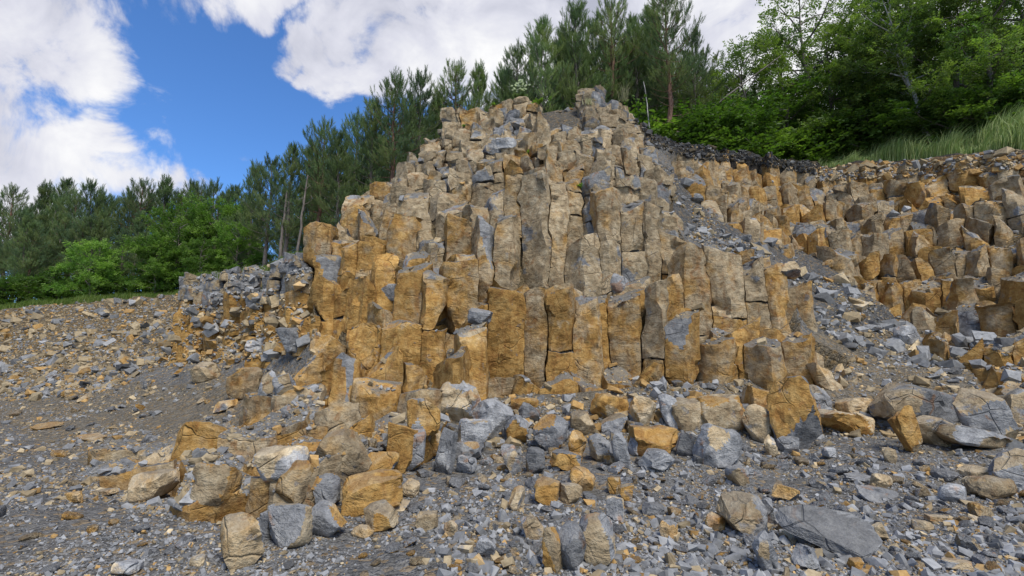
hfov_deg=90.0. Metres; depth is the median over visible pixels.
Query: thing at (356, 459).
boulder
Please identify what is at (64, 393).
loose stone
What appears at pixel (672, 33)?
pine tree
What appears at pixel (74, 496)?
loose stone
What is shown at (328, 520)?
boulder
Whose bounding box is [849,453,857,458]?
loose stone
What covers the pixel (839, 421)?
boulder
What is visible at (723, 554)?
loose stone
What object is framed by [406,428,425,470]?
boulder
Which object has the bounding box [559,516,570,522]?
loose stone
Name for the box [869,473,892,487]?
loose stone
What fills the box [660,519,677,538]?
loose stone
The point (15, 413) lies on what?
loose stone
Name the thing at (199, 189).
pine tree
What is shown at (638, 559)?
loose stone
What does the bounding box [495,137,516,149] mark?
boulder
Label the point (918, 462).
loose stone
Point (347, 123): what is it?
pine tree
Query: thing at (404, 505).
stone slab
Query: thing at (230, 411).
loose stone
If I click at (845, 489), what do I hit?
loose stone
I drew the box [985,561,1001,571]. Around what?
loose stone
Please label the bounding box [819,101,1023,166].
grass
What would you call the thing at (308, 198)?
pine tree
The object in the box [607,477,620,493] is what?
loose stone
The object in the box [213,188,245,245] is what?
pine tree
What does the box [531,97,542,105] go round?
leafy weed
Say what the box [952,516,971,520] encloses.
loose stone
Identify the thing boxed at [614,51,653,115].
pine tree
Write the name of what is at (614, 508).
loose stone
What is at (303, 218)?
pine tree
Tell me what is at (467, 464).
loose stone
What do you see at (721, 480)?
loose stone
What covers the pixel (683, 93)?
pine tree
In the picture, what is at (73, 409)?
loose stone
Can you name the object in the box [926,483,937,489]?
loose stone
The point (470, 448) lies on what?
boulder
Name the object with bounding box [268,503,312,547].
boulder
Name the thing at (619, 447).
loose stone
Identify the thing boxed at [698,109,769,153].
shrub
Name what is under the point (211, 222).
pine tree
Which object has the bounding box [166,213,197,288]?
pine tree
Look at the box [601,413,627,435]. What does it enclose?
boulder
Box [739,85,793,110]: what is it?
broadleaf tree
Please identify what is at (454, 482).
loose stone
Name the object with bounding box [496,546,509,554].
loose stone
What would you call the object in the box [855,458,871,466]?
loose stone
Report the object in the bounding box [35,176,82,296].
pine tree
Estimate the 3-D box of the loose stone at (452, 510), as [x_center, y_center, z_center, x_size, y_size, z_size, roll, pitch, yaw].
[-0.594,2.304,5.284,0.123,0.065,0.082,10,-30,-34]
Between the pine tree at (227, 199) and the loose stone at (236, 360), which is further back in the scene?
the pine tree at (227, 199)
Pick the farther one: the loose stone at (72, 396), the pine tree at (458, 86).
the pine tree at (458, 86)
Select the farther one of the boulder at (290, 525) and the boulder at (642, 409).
the boulder at (642, 409)
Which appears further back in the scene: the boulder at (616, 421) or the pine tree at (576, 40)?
the pine tree at (576, 40)
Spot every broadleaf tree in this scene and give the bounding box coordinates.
[41,237,127,298]
[116,199,233,287]
[122,230,182,295]
[169,189,271,273]
[178,236,223,276]
[205,216,277,272]
[687,71,754,127]
[705,29,793,135]
[719,18,865,158]
[736,0,883,121]
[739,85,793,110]
[776,0,901,141]
[791,0,933,145]
[793,52,879,108]
[802,0,985,114]
[821,68,855,107]
[835,0,975,142]
[863,0,1023,110]
[880,39,967,134]
[907,0,1023,119]
[931,21,1018,110]
[936,0,1023,86]
[942,0,1023,93]
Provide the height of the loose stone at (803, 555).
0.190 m
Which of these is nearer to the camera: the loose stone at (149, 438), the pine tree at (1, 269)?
the loose stone at (149, 438)
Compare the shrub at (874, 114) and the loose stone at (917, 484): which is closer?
the loose stone at (917, 484)
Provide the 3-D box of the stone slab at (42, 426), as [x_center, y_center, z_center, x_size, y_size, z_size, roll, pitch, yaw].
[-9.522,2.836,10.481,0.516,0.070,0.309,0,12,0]
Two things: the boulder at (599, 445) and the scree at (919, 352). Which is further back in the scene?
the scree at (919, 352)
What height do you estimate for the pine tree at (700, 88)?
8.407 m
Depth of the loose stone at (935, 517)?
5.05 m
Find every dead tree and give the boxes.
[278,192,290,258]
[296,175,309,251]
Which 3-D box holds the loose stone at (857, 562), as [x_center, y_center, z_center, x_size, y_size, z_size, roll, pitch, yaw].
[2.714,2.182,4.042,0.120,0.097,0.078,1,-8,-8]
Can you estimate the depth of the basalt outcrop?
11.40 m
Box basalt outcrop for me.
[292,85,857,473]
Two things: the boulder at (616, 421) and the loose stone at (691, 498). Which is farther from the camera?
the boulder at (616, 421)
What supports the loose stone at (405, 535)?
on the quarry ground at (186, 407)
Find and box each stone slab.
[31,422,63,429]
[78,433,106,440]
[394,499,410,510]
[775,504,882,560]
[843,472,870,482]
[854,484,897,502]
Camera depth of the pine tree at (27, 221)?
24.90 m
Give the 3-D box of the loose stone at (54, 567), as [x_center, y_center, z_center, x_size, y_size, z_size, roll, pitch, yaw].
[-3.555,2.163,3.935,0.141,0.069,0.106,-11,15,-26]
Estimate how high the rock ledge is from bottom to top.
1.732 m
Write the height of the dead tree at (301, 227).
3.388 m
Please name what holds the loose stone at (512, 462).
on the quarry ground at (186, 407)
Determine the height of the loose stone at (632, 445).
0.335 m
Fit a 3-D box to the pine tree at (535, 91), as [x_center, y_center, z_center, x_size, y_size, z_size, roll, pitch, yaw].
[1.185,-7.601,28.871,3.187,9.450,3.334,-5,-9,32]
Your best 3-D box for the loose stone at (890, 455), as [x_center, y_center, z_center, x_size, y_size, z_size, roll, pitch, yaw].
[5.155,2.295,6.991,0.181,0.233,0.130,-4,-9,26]
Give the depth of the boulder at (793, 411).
7.88 m
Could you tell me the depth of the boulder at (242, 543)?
3.98 m
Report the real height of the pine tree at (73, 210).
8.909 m
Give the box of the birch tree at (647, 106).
[643,82,649,127]
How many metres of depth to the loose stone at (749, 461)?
7.00 m
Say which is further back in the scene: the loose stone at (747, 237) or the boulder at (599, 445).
the loose stone at (747, 237)
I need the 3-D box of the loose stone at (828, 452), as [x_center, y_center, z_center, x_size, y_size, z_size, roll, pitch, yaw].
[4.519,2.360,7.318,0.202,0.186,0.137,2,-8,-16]
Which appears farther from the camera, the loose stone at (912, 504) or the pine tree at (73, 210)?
the pine tree at (73, 210)
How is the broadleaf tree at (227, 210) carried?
on the quarry ground at (186, 407)
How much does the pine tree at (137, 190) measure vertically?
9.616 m
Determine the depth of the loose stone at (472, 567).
3.90 m
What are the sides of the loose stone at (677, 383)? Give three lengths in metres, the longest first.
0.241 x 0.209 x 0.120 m
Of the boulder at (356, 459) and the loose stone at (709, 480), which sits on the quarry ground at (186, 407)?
the loose stone at (709, 480)
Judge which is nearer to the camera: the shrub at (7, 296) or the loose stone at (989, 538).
the loose stone at (989, 538)
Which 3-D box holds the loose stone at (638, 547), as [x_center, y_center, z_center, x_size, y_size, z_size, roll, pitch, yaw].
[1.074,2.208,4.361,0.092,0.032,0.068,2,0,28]
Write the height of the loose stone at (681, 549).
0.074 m
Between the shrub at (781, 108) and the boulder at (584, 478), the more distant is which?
the shrub at (781, 108)
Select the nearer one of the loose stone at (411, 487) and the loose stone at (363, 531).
the loose stone at (363, 531)
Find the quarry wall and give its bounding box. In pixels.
[672,146,1023,426]
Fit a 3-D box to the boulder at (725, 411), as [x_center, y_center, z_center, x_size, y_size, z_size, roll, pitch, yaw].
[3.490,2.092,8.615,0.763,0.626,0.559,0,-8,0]
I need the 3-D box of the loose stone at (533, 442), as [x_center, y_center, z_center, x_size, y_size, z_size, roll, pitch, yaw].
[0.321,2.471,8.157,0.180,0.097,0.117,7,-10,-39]
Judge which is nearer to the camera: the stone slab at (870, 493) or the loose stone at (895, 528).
the loose stone at (895, 528)
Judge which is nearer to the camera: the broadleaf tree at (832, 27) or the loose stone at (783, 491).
the loose stone at (783, 491)
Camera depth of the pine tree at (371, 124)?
20.32 m
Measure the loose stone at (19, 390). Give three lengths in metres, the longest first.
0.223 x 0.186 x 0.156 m
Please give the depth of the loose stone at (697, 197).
15.43 m
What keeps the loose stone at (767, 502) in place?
on the quarry ground at (186, 407)
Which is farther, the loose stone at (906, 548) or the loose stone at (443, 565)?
the loose stone at (906, 548)
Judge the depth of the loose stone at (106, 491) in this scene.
6.35 m
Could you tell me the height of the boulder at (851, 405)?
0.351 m
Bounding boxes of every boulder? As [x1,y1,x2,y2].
[126,469,180,502]
[190,361,220,382]
[190,462,242,505]
[213,399,237,412]
[220,512,264,570]
[226,367,262,399]
[244,340,263,352]
[253,445,308,481]
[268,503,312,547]
[272,373,295,394]
[275,460,313,503]
[276,327,298,354]
[311,473,340,504]
[312,500,346,536]
[314,428,371,475]
[341,469,402,516]
[364,499,397,531]
[366,451,399,471]
[381,283,395,300]
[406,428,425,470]
[407,398,440,437]
[434,427,457,474]
[440,380,480,420]
[455,441,481,461]
[457,418,491,449]
[467,308,492,323]
[473,398,513,439]
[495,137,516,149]
[505,414,528,441]
[510,397,538,408]
[513,96,529,104]
[518,402,540,420]
[533,414,567,450]
[549,449,581,470]
[568,466,595,490]
[570,410,595,435]
[579,513,615,565]
[587,433,612,461]
[590,393,628,417]
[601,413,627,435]
[610,273,628,292]
[627,424,677,455]
[629,396,655,425]
[638,448,674,470]
[658,393,677,429]
[671,397,704,431]
[692,423,742,467]
[696,393,744,429]
[716,491,767,535]
[740,385,768,409]
[742,404,773,442]
[766,376,822,448]
[776,436,799,452]
[781,261,800,279]
[809,385,831,408]
[818,409,874,435]
[835,397,873,413]
[869,383,958,424]
[887,405,922,451]
[893,324,919,344]
[916,415,951,446]
[936,424,1012,448]
[952,388,1018,438]
[956,464,988,476]
[961,475,1017,499]
[988,448,1023,488]
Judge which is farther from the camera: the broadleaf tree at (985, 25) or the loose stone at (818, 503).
the broadleaf tree at (985, 25)
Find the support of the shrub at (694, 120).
on the quarry ground at (186, 407)
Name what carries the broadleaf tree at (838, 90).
on the quarry ground at (186, 407)
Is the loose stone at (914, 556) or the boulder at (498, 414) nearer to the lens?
the loose stone at (914, 556)
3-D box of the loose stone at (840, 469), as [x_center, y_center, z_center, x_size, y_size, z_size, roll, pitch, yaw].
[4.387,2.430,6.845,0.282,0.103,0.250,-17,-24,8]
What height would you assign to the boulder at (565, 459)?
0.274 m
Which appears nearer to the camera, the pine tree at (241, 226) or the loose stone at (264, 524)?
the loose stone at (264, 524)
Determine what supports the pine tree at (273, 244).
on the quarry ground at (186, 407)
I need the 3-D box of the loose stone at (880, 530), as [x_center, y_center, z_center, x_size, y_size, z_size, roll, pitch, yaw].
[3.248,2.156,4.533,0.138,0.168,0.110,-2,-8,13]
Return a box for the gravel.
[0,422,1023,575]
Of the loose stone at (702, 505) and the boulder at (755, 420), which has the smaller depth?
the loose stone at (702, 505)
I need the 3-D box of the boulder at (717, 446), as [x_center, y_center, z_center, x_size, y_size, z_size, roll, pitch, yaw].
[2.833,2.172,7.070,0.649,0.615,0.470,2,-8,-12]
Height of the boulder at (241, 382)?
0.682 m
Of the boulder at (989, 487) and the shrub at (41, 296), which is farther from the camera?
the shrub at (41, 296)
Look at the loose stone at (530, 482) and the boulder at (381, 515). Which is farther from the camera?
the loose stone at (530, 482)
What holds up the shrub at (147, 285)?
on the quarry ground at (186, 407)
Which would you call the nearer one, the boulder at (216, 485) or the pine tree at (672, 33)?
the boulder at (216, 485)
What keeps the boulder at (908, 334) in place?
on the quarry ground at (186, 407)
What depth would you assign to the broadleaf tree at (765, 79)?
24.80 m
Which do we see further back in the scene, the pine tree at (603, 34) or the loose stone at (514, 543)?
the pine tree at (603, 34)
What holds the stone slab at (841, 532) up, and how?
on the quarry ground at (186, 407)
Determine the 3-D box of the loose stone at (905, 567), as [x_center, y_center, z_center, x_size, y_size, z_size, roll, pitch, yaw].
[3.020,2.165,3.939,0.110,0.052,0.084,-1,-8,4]
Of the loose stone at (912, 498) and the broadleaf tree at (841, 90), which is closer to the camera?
the loose stone at (912, 498)
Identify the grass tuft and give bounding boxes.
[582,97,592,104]
[616,82,631,102]
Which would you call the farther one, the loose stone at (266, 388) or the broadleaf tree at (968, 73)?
the broadleaf tree at (968, 73)
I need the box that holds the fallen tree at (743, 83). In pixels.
[677,55,781,131]
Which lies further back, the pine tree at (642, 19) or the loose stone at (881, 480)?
the pine tree at (642, 19)
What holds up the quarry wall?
on the quarry ground at (186, 407)
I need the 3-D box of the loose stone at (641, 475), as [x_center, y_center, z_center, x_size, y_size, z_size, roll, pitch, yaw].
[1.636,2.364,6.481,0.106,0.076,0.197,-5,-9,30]
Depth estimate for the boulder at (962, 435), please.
7.27 m
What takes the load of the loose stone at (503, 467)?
on the quarry ground at (186, 407)
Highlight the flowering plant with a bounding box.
[511,79,529,97]
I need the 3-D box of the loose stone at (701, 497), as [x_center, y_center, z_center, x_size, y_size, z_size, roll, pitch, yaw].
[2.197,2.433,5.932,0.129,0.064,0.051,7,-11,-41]
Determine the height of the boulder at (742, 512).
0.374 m
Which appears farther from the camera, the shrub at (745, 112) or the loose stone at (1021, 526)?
the shrub at (745, 112)
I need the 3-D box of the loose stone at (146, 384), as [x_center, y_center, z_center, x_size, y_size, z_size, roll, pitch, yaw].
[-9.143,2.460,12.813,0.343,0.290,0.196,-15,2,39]
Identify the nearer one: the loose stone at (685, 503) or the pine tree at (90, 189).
the loose stone at (685, 503)
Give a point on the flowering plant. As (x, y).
(519, 90)
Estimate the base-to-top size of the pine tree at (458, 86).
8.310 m
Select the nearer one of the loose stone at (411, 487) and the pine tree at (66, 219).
the loose stone at (411, 487)
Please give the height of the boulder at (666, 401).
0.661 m
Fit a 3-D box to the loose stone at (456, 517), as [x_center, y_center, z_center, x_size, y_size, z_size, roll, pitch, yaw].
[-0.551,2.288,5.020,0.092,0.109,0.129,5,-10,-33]
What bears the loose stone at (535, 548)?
on the quarry ground at (186, 407)
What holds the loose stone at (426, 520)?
on the quarry ground at (186, 407)
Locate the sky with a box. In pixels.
[0,0,1022,298]
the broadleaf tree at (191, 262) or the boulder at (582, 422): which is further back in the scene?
the broadleaf tree at (191, 262)
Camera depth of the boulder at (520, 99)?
16.98 m
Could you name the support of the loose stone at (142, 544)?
on the quarry ground at (186, 407)
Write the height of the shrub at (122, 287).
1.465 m
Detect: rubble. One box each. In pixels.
[0,293,181,400]
[157,107,1023,451]
[180,257,312,329]
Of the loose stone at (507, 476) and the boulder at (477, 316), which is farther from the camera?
the boulder at (477, 316)
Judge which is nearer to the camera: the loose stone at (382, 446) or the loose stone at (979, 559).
the loose stone at (979, 559)
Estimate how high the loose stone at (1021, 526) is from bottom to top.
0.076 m
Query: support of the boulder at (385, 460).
on the quarry ground at (186, 407)
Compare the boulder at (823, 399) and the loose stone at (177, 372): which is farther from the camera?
the loose stone at (177, 372)
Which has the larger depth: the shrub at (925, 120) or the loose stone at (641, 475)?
the shrub at (925, 120)
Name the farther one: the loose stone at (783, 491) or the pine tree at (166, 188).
the pine tree at (166, 188)
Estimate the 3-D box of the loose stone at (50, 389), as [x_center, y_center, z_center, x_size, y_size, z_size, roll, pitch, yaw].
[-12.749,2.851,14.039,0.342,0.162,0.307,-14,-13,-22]
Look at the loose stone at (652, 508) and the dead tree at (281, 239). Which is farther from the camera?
the dead tree at (281, 239)
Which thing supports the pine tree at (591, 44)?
on the quarry ground at (186, 407)
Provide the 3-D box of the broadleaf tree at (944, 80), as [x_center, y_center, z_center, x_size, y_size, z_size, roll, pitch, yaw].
[23.261,-10.162,30.464,6.492,11.800,7.405,-8,-11,43]
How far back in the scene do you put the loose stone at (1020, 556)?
4.15 m
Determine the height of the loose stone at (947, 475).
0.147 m
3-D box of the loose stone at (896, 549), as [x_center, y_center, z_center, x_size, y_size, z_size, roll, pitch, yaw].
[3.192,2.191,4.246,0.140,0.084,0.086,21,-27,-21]
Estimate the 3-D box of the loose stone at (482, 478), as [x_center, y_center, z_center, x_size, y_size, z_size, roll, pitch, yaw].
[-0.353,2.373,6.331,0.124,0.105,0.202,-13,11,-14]
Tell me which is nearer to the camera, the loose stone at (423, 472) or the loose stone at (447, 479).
the loose stone at (447, 479)
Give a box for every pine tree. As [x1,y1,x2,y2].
[0,182,32,274]
[0,207,48,292]
[0,209,7,263]
[0,241,10,278]
[0,246,10,278]
[1,179,54,272]
[1,210,48,295]
[2,202,32,302]
[8,221,52,282]
[17,208,58,286]
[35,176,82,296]
[35,192,71,284]
[40,227,70,286]
[41,211,79,262]
[51,177,123,241]
[51,229,80,278]
[52,187,87,276]
[58,214,99,273]
[61,212,113,270]
[82,208,121,272]
[84,186,114,281]
[101,194,122,272]
[104,189,146,271]
[104,227,135,290]
[105,176,167,264]
[109,235,125,277]
[117,210,148,277]
[119,189,158,235]
[128,174,178,256]
[128,254,147,292]
[158,177,203,225]
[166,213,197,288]
[168,181,218,230]
[168,187,189,220]
[181,177,233,233]
[195,215,215,273]
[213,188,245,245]
[218,183,254,238]
[222,158,280,266]
[222,200,264,263]
[237,152,298,265]
[253,141,311,261]
[255,183,296,263]
[271,195,307,253]
[280,137,335,252]
[287,115,352,237]
[289,167,335,249]
[312,152,359,221]
[315,128,364,227]
[323,107,386,209]
[333,96,391,195]
[358,65,430,182]
[365,117,409,181]
[376,100,426,181]
[384,65,454,161]
[411,98,435,154]
[413,90,447,156]
[424,57,484,138]
[465,59,492,111]
[482,61,513,107]
[487,39,547,111]
[511,12,573,112]
[524,79,546,105]
[543,23,583,112]
[546,0,617,109]
[565,13,633,107]
[573,0,653,107]
[599,44,663,115]
[607,13,678,118]
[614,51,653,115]
[625,0,705,137]
[634,2,678,122]
[640,47,692,114]
[656,27,729,118]
[676,59,699,117]
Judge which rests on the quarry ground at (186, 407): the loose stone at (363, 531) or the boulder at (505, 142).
the loose stone at (363, 531)
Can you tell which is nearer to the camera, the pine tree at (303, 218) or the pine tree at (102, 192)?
the pine tree at (303, 218)
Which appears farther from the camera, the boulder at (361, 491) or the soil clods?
the soil clods
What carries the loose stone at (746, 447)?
on the quarry ground at (186, 407)
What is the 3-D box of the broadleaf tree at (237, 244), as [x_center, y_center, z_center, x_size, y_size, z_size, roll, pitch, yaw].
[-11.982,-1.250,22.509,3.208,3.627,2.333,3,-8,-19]
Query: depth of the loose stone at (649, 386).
9.36 m
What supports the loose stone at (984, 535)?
on the quarry ground at (186, 407)
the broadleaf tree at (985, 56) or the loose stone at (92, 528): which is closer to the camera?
the loose stone at (92, 528)
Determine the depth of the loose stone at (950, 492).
5.72 m
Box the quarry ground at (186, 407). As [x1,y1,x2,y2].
[0,107,1023,575]
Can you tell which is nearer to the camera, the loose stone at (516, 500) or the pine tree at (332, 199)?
the loose stone at (516, 500)
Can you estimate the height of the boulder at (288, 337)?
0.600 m
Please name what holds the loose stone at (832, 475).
on the quarry ground at (186, 407)
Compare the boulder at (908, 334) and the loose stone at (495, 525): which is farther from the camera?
the boulder at (908, 334)
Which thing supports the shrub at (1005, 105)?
on the quarry ground at (186, 407)
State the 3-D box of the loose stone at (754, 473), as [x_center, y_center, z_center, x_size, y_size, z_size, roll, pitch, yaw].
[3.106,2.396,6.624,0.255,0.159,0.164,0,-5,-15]
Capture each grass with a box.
[0,290,178,309]
[193,250,314,289]
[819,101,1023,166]
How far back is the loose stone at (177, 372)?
13.31 m
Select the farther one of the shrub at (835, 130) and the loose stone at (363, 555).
the shrub at (835, 130)
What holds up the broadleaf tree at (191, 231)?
on the quarry ground at (186, 407)
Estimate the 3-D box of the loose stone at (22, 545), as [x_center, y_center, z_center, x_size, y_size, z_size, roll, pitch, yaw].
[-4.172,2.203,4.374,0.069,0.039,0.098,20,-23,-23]
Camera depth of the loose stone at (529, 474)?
6.46 m
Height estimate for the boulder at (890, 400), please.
0.841 m
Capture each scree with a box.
[0,349,387,523]
[484,351,1023,448]
[661,166,1023,372]
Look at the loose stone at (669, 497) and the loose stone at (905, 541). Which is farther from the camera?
the loose stone at (669, 497)
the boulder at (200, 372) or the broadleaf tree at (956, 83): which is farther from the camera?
the broadleaf tree at (956, 83)
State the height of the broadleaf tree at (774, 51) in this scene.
9.054 m
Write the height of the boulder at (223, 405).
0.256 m
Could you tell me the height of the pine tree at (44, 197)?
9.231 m
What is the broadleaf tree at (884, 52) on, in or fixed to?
on the quarry ground at (186, 407)
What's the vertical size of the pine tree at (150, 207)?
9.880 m
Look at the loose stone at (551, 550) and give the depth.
3.93 m
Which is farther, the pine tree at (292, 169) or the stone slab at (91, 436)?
the pine tree at (292, 169)
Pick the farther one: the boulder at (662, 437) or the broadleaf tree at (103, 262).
the broadleaf tree at (103, 262)
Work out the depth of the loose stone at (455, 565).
3.94 m
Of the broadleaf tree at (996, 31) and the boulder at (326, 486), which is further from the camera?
the broadleaf tree at (996, 31)
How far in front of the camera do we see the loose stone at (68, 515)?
5.10 m
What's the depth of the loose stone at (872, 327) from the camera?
12.74 m
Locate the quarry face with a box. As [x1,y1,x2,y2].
[157,252,322,368]
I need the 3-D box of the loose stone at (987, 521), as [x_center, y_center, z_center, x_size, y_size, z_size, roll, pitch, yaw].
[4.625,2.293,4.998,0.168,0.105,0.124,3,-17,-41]
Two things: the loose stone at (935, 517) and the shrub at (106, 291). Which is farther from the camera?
the shrub at (106, 291)
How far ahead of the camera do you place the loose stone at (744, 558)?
4.06 m
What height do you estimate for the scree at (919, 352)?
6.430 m
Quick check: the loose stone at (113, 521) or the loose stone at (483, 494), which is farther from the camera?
the loose stone at (483, 494)
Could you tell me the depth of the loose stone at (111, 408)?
11.44 m
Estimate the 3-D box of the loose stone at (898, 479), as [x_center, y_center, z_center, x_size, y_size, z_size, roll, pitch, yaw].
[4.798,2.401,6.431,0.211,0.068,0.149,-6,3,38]
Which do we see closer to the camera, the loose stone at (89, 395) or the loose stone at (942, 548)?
the loose stone at (942, 548)
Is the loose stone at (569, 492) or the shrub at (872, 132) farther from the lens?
the shrub at (872, 132)
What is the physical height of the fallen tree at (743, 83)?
4.340 m
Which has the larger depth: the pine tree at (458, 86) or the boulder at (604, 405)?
the pine tree at (458, 86)
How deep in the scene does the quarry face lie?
13.73 m
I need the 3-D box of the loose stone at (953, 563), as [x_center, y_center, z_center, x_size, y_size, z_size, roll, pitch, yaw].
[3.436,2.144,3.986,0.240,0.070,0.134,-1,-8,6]
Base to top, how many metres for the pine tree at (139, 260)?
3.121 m
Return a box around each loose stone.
[0,505,6,516]
[9,409,21,416]
[17,388,25,393]
[18,531,42,540]
[18,543,27,548]
[39,562,61,574]
[40,388,54,391]
[45,371,58,379]
[50,450,66,456]
[60,390,74,396]
[61,511,83,519]
[64,393,77,400]
[65,425,75,430]
[65,491,82,502]
[67,480,79,486]
[70,406,80,412]
[76,392,92,402]
[78,367,90,374]
[86,524,98,532]
[90,367,98,371]
[92,488,118,494]
[107,406,114,410]
[108,518,119,524]
[111,558,143,574]
[131,523,149,532]
[133,404,145,411]
[137,542,147,546]
[139,547,159,558]
[140,434,157,442]
[142,380,151,389]
[163,545,174,554]
[173,368,183,375]
[175,535,195,548]
[189,553,206,566]
[197,397,205,403]
[222,417,230,421]
[226,408,234,414]
[234,358,241,362]
[258,370,275,395]
[259,510,270,540]
[281,412,290,418]
[281,559,293,569]
[351,524,373,538]
[358,552,367,558]
[368,438,377,447]
[369,558,380,566]
[377,440,386,450]
[385,542,399,552]
[401,532,412,538]
[402,478,419,497]
[402,536,417,547]
[406,550,415,555]
[407,502,422,513]
[409,556,424,565]
[415,510,437,531]
[417,468,432,477]
[419,485,430,491]
[428,431,440,455]
[439,563,446,569]
[444,520,457,536]
[445,423,458,433]
[446,476,450,484]
[449,477,462,487]
[449,508,457,513]
[449,564,461,570]
[452,515,460,520]
[456,455,476,473]
[465,563,477,573]
[476,537,495,557]
[478,473,486,482]
[478,484,489,489]
[480,457,493,465]
[480,493,487,498]
[489,520,501,530]
[490,454,499,459]
[494,457,503,462]
[494,557,503,563]
[496,464,507,470]
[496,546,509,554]
[501,444,515,456]
[502,492,510,497]
[503,449,522,474]
[504,473,511,479]
[504,479,518,487]
[508,485,524,510]
[508,566,522,573]
[509,539,519,546]
[511,521,520,528]
[521,514,543,538]
[525,477,536,488]
[526,440,537,445]
[526,446,544,473]
[526,472,533,477]
[530,542,541,553]
[534,476,559,504]
[540,505,553,511]
[541,526,562,572]
[548,447,558,453]
[558,520,586,570]
[559,482,581,503]
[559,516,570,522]
[568,430,586,454]
[583,491,596,499]
[597,463,607,470]
[602,453,615,464]
[606,495,624,522]
[607,461,625,474]
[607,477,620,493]
[610,429,630,468]
[613,523,623,533]
[618,483,633,500]
[621,477,632,483]
[625,420,643,430]
[627,507,639,514]
[628,437,640,455]
[631,537,640,543]
[632,475,638,483]
[632,556,641,562]
[635,544,643,549]
[636,472,645,477]
[642,485,649,489]
[642,501,664,516]
[646,384,652,389]
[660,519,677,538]
[663,494,674,499]
[667,506,680,515]
[671,380,683,386]
[673,545,688,552]
[674,458,682,463]
[676,430,695,455]
[679,501,690,505]
[684,494,699,505]
[688,193,703,202]
[693,454,702,463]
[696,502,710,509]
[697,494,704,499]
[701,475,716,485]
[705,383,717,389]
[705,512,724,530]
[715,552,728,556]
[717,476,725,484]
[724,561,733,566]
[725,464,748,485]
[739,234,751,240]
[739,556,747,561]
[742,443,753,451]
[742,533,754,544]
[745,457,754,465]
[747,468,762,477]
[747,545,753,551]
[752,530,777,570]
[758,487,770,493]
[760,462,776,469]
[762,497,775,522]
[764,435,777,456]
[771,484,799,499]
[776,453,791,458]
[777,460,788,470]
[791,543,820,570]
[794,456,808,464]
[808,478,828,489]
[810,501,825,506]
[814,491,831,502]
[817,461,825,464]
[821,446,835,457]
[822,259,832,266]
[823,472,836,479]
[828,464,850,473]
[834,504,849,511]
[843,487,853,491]
[847,557,863,568]
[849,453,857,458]
[849,511,862,518]
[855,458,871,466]
[855,501,864,509]
[862,324,881,330]
[866,467,877,475]
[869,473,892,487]
[872,522,888,539]
[881,447,897,463]
[885,503,899,509]
[888,475,903,483]
[888,526,904,532]
[889,546,904,554]
[895,565,912,572]
[899,545,912,551]
[900,539,910,543]
[904,495,918,501]
[904,499,919,508]
[905,552,922,560]
[911,519,933,531]
[912,459,929,465]
[912,480,924,487]
[913,487,931,497]
[914,560,924,568]
[919,465,929,471]
[923,513,947,521]
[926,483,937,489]
[930,467,959,481]
[937,483,966,501]
[937,546,946,551]
[938,508,956,514]
[938,557,973,570]
[948,367,961,374]
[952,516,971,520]
[955,533,982,551]
[958,520,971,526]
[966,502,991,516]
[971,553,992,564]
[976,533,992,538]
[977,516,994,527]
[980,551,998,557]
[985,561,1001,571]
[986,536,994,541]
[991,499,1009,505]
[996,506,1018,515]
[1015,553,1023,559]
[1018,523,1023,531]
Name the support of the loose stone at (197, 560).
on the quarry ground at (186, 407)
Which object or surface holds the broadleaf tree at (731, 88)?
on the quarry ground at (186, 407)
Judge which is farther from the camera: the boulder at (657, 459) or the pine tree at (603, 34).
the pine tree at (603, 34)
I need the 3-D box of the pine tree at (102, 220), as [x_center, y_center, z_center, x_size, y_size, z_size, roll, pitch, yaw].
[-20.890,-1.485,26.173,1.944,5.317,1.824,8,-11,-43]
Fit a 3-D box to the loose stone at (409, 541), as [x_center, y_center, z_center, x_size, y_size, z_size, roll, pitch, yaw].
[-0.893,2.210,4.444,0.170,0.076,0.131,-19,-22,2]
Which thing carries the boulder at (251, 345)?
on the quarry face
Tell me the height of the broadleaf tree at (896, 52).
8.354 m
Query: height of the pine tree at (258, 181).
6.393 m
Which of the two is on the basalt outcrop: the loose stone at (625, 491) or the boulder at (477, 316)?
the boulder at (477, 316)
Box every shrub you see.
[0,272,37,302]
[0,276,34,304]
[8,266,84,300]
[32,278,79,300]
[57,277,102,298]
[68,267,130,296]
[96,276,133,296]
[102,276,152,294]
[118,274,178,293]
[126,269,179,294]
[153,265,193,292]
[624,94,735,151]
[639,103,722,148]
[652,91,757,152]
[690,88,804,158]
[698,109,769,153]
[711,71,843,160]
[740,108,807,159]
[759,121,830,163]
[777,108,888,160]
[780,118,859,163]
[803,81,913,160]
[817,98,944,153]
[857,98,976,149]
[883,90,1003,146]
[927,63,1023,143]
[949,76,1023,130]
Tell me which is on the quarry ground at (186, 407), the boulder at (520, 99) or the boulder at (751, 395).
the boulder at (751, 395)
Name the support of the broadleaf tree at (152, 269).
on the quarry ground at (186, 407)
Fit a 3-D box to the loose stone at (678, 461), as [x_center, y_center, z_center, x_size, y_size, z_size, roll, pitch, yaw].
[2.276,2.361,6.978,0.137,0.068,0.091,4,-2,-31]
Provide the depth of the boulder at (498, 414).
8.32 m
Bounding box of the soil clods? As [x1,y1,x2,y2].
[633,118,818,174]
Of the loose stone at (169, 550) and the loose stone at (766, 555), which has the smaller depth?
the loose stone at (766, 555)
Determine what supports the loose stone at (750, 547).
on the quarry ground at (186, 407)
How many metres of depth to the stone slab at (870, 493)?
6.05 m
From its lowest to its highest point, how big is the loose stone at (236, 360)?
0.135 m
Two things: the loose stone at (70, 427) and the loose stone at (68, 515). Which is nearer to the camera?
the loose stone at (68, 515)

